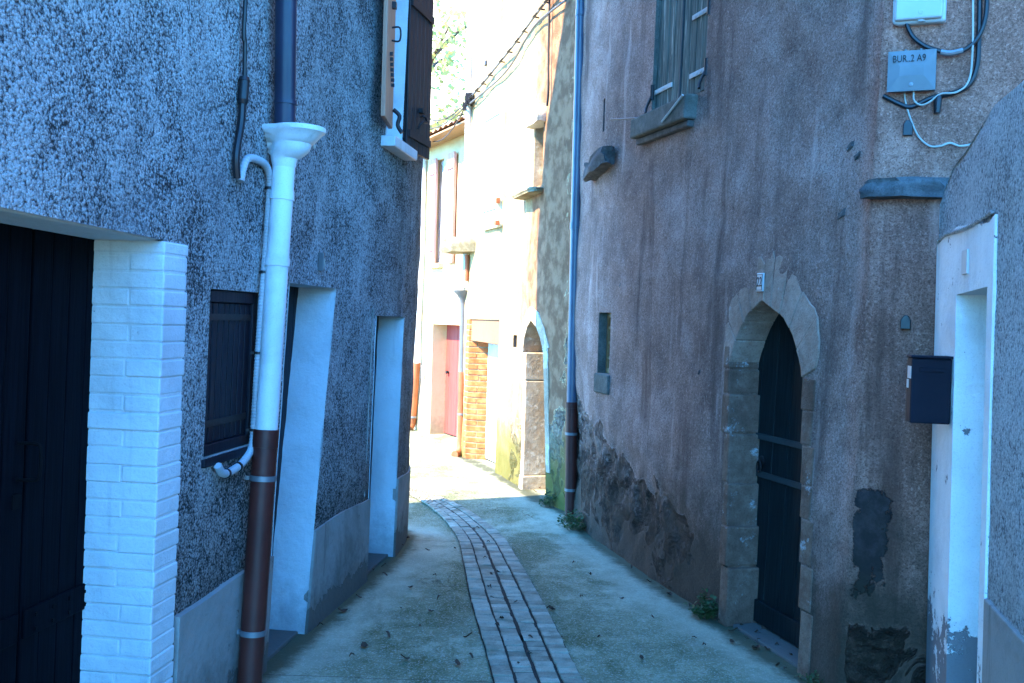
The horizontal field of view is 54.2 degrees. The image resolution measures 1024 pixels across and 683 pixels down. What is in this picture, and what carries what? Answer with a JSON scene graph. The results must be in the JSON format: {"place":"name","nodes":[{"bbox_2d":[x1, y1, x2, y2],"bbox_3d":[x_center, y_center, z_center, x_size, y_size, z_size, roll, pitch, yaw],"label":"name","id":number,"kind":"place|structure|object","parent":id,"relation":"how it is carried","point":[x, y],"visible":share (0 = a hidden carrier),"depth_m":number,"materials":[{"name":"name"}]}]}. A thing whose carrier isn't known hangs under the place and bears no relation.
{"place":"outdoors","nodes":[
{"label":"outdoors","id":0,"kind":"place"},
{"bbox_2d":[430,0,467,130],"label":"sky","id":1,"kind":"structure","parent":0,"point":[445,98],"materials":[{"name":"white"}]},
{"bbox_2d":[262,429,810,682],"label":"street","id":2,"kind":"structure","parent":0,"point":[628,628],"depth_m":5.95,"materials":[{"name":"concrete"}]},
{"bbox_2d":[0,0,434,682],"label":"roughcast house","id":3,"kind":"structure","parent":2,"relation":"on","point":[132,210],"depth_m":3.88,"materials":[{"name":"concrete"}]},
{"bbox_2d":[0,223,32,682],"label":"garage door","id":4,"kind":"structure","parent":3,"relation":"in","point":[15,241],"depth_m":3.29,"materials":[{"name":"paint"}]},
{"bbox_2d":[11,229,94,682],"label":"garage door","id":5,"kind":"structure","parent":3,"relation":"in","point":[51,603],"depth_m":3.53,"materials":[{"name":"paint"}]},
{"bbox_2d":[232,0,249,178],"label":"cable","id":6,"kind":"object","parent":3,"relation":"attached to","point":[243,90],"visible":1,"depth_m":4.21,"materials":[{"name":"black plastic"}]},
{"bbox_2d":[214,154,272,478],"bbox_3d":[-1.175,-0.119,4.386,0.081,1.406,0.474,2,1,8],"label":"conduit","id":7,"kind":"object","parent":3,"relation":"attached to","point":[243,461],"visible":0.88,"depth_m":4.53,"materials":[{"name":"white plastic"}]},
{"bbox_2d":[237,0,325,682],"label":"drainpipe","id":8,"kind":"object","parent":3,"relation":"attached to","point":[290,141],"visible":1,"depth_m":4.50,"materials":[{"name":"white paint"}]},
{"bbox_2d":[272,286,298,555],"bbox_3d":[-1.353,0.617,5.336,0.088,1.907,1.103,2,1,8],"label":"door","id":9,"kind":"structure","parent":3,"relation":"in","point":[293,291],"depth_m":5.62,"materials":[{"name":"paint"}]},
{"bbox_2d":[369,316,378,498],"bbox_3d":[-1.090,0.666,6.961,0.095,1.758,0.958,2,1,8],"label":"door","id":10,"kind":"structure","parent":3,"relation":"in","point":[377,322],"depth_m":7.28,"materials":[{"name":"paint"}]},
{"bbox_2d":[361,641,367,647],"bbox_3d":[-0.775,1.602,5.268,0.041,0.020,0.074,-8,12,-21],"label":"dead leaf","id":11,"kind":"object","parent":2,"relation":"on","point":[364,644],"visible":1,"depth_m":5.29,"materials":[{"name":"brown plant"}]},
{"bbox_2d":[409,486,583,682],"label":"gutter paving","id":12,"kind":"structure","parent":2,"relation":"on","point":[567,670],"depth_m":6.03,"materials":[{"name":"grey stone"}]},
{"bbox_2d":[539,488,556,507],"bbox_3d":[0.346,1.476,9.468,0.186,0.185,0.187,2,1,0],"label":"weed","id":13,"kind":"object","parent":2,"relation":"on","point":[548,501],"visible":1,"depth_m":9.46,"materials":[{"name":"green plant"}]},
{"bbox_2d":[556,509,586,529],"bbox_3d":[0.532,1.504,8.491,0.333,0.180,0.388,2,1,0],"label":"weed","id":14,"kind":"object","parent":2,"relation":"on","point":[571,518],"visible":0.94,"depth_m":8.45,"materials":[{"name":"green plant"}]},
{"bbox_2d":[683,588,717,618],"bbox_3d":[1.173,1.580,5.998,0.242,0.169,0.212,3,1,36],"label":"weed","id":15,"kind":"object","parent":2,"relation":"on","point":[707,610],"visible":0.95,"depth_m":5.99,"materials":[{"name":"green plant"}]},
{"bbox_2d":[795,670,823,682],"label":"weed","id":16,"kind":"object","parent":2,"relation":"on","point":[811,676],"visible":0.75,"depth_m":4.90,"materials":[{"name":"green plant"}]},
{"label":"ground","id":17,"kind":"structure","parent":0,"visible":0},
{"bbox_2d":[414,116,464,435],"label":"cream house","id":18,"kind":"structure","parent":17,"relation":"on","point":[437,409],"depth_m":15.01,"materials":[{"name":"painted plaster"},{"name":"terracotta tile"},{"name":"orange brick"}]},
{"bbox_2d":[410,159,426,430],"bbox_3d":[-1.466,-0.752,15.574,0.227,4.323,0.191,2,1,29],"label":"drainpipe","id":19,"kind":"object","parent":18,"relation":"attached to","point":[416,368],"visible":0.61,"depth_m":15.48,"materials":[{"name":"white metal"}]},
{"bbox_2d":[437,160,443,262],"bbox_3d":[-1.031,-1.943,15.000,0.042,1.554,0.339,1,1,-25],"label":"window","id":20,"kind":"structure","parent":18,"relation":"in","point":[441,168],"depth_m":15.09,"materials":[{"name":"white paint"}]},
{"bbox_2d":[444,325,459,435],"bbox_3d":[-0.786,0.570,14.738,0.102,1.669,1.108,1,1,-25],"label":"door","id":21,"kind":"structure","parent":18,"relation":"in","point":[453,331],"depth_m":14.98,"materials":[{"name":"red paint"}]},
{"bbox_2d":[430,0,467,131],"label":"tree","id":22,"kind":"object","parent":17,"relation":"on","point":[447,60],"visible":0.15,"depth_m":23.00,"materials":[{"name":"green plant"}]},
{"bbox_2d":[439,0,575,510],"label":"limewashed house","id":23,"kind":"structure","parent":17,"relation":"on","point":[514,244],"depth_m":10.77,"materials":[{"name":"paint"}]},
{"bbox_2d":[451,0,472,456],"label":"drainpipe","id":24,"kind":"object","parent":23,"relation":"attached to","point":[461,295],"visible":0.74,"depth_m":12.79,"materials":[{"name":"white metal"}]},
{"bbox_2d":[485,343,498,461],"bbox_3d":[-0.116,0.621,12.041,0.051,1.719,1.114,1,1,-19],"label":"door","id":25,"kind":"structure","parent":23,"relation":"in","point":[493,349],"depth_m":12.34,"materials":[{"name":"white paint"}]},
{"bbox_2d":[430,0,566,141],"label":"overhead cable","id":26,"kind":"object","parent":23,"relation":"attached to","point":[469,99],"visible":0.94,"depth_m":10.98,"materials":[{"name":"grey paint"}]},
{"bbox_2d":[573,0,1023,682],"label":"plastered house","id":27,"kind":"structure","parent":17,"relation":"on","point":[763,184],"depth_m":5.71,"materials":[{"name":"paint"}]},
{"bbox_2d":[565,0,583,515],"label":"drainpipe","id":28,"kind":"object","parent":27,"relation":"attached to","point":[571,433],"visible":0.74,"depth_m":8.98,"materials":[{"name":"metal"}]},
{"bbox_2d":[605,313,610,372],"bbox_3d":[0.825,0.014,8.041,0.042,0.490,0.276,1,1,-15],"label":"small window","id":29,"kind":"structure","parent":27,"relation":"in","point":[608,314],"depth_m":8.14,"materials":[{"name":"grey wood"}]},
{"bbox_2d":[753,314,802,646],"bbox_3d":[1.591,0.691,5.567,0.141,1.927,1.181,1,1,-16],"label":"door","id":30,"kind":"structure","parent":27,"relation":"in","point":[778,465],"depth_m":5.72,"materials":[{"name":"green paint"}]},
{"bbox_2d":[887,48,936,92],"bbox_3d":[1.854,-1.254,4.634,0.211,0.201,0.084,2,1,22],"label":"junction box","id":31,"kind":"object","parent":27,"relation":"attached to","point":[911,71],"visible":1,"depth_m":4.60,"materials":[{"name":"grey paint"}]},
{"bbox_2d":[893,0,946,26],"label":"meter box","id":32,"kind":"object","parent":27,"relation":"attached to","point":[920,12],"visible":1,"depth_m":4.60,"materials":[{"name":"grey plastic"}]},
{"bbox_2d":[882,0,988,147],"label":"wiring","id":33,"kind":"object","parent":27,"relation":"attached to","point":[977,41],"visible":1,"depth_m":4.56,"materials":[{"name":"black plastic"}]},
{"bbox_2d":[926,81,1023,682],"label":"roughcast annex","id":34,"kind":"object","parent":17,"relation":"on","point":[975,621],"visible":0.98,"depth_m":3.61,"materials":[{"name":"white paint"}]},
{"bbox_2d":[905,355,953,424],"bbox_3d":[1.719,0.192,4.218,0.162,0.274,0.419,2,1,10],"label":"mailbox","id":35,"kind":"object","parent":34,"relation":"attached to","point":[928,393],"visible":1,"depth_m":4.02,"materials":[{"name":"metal"}]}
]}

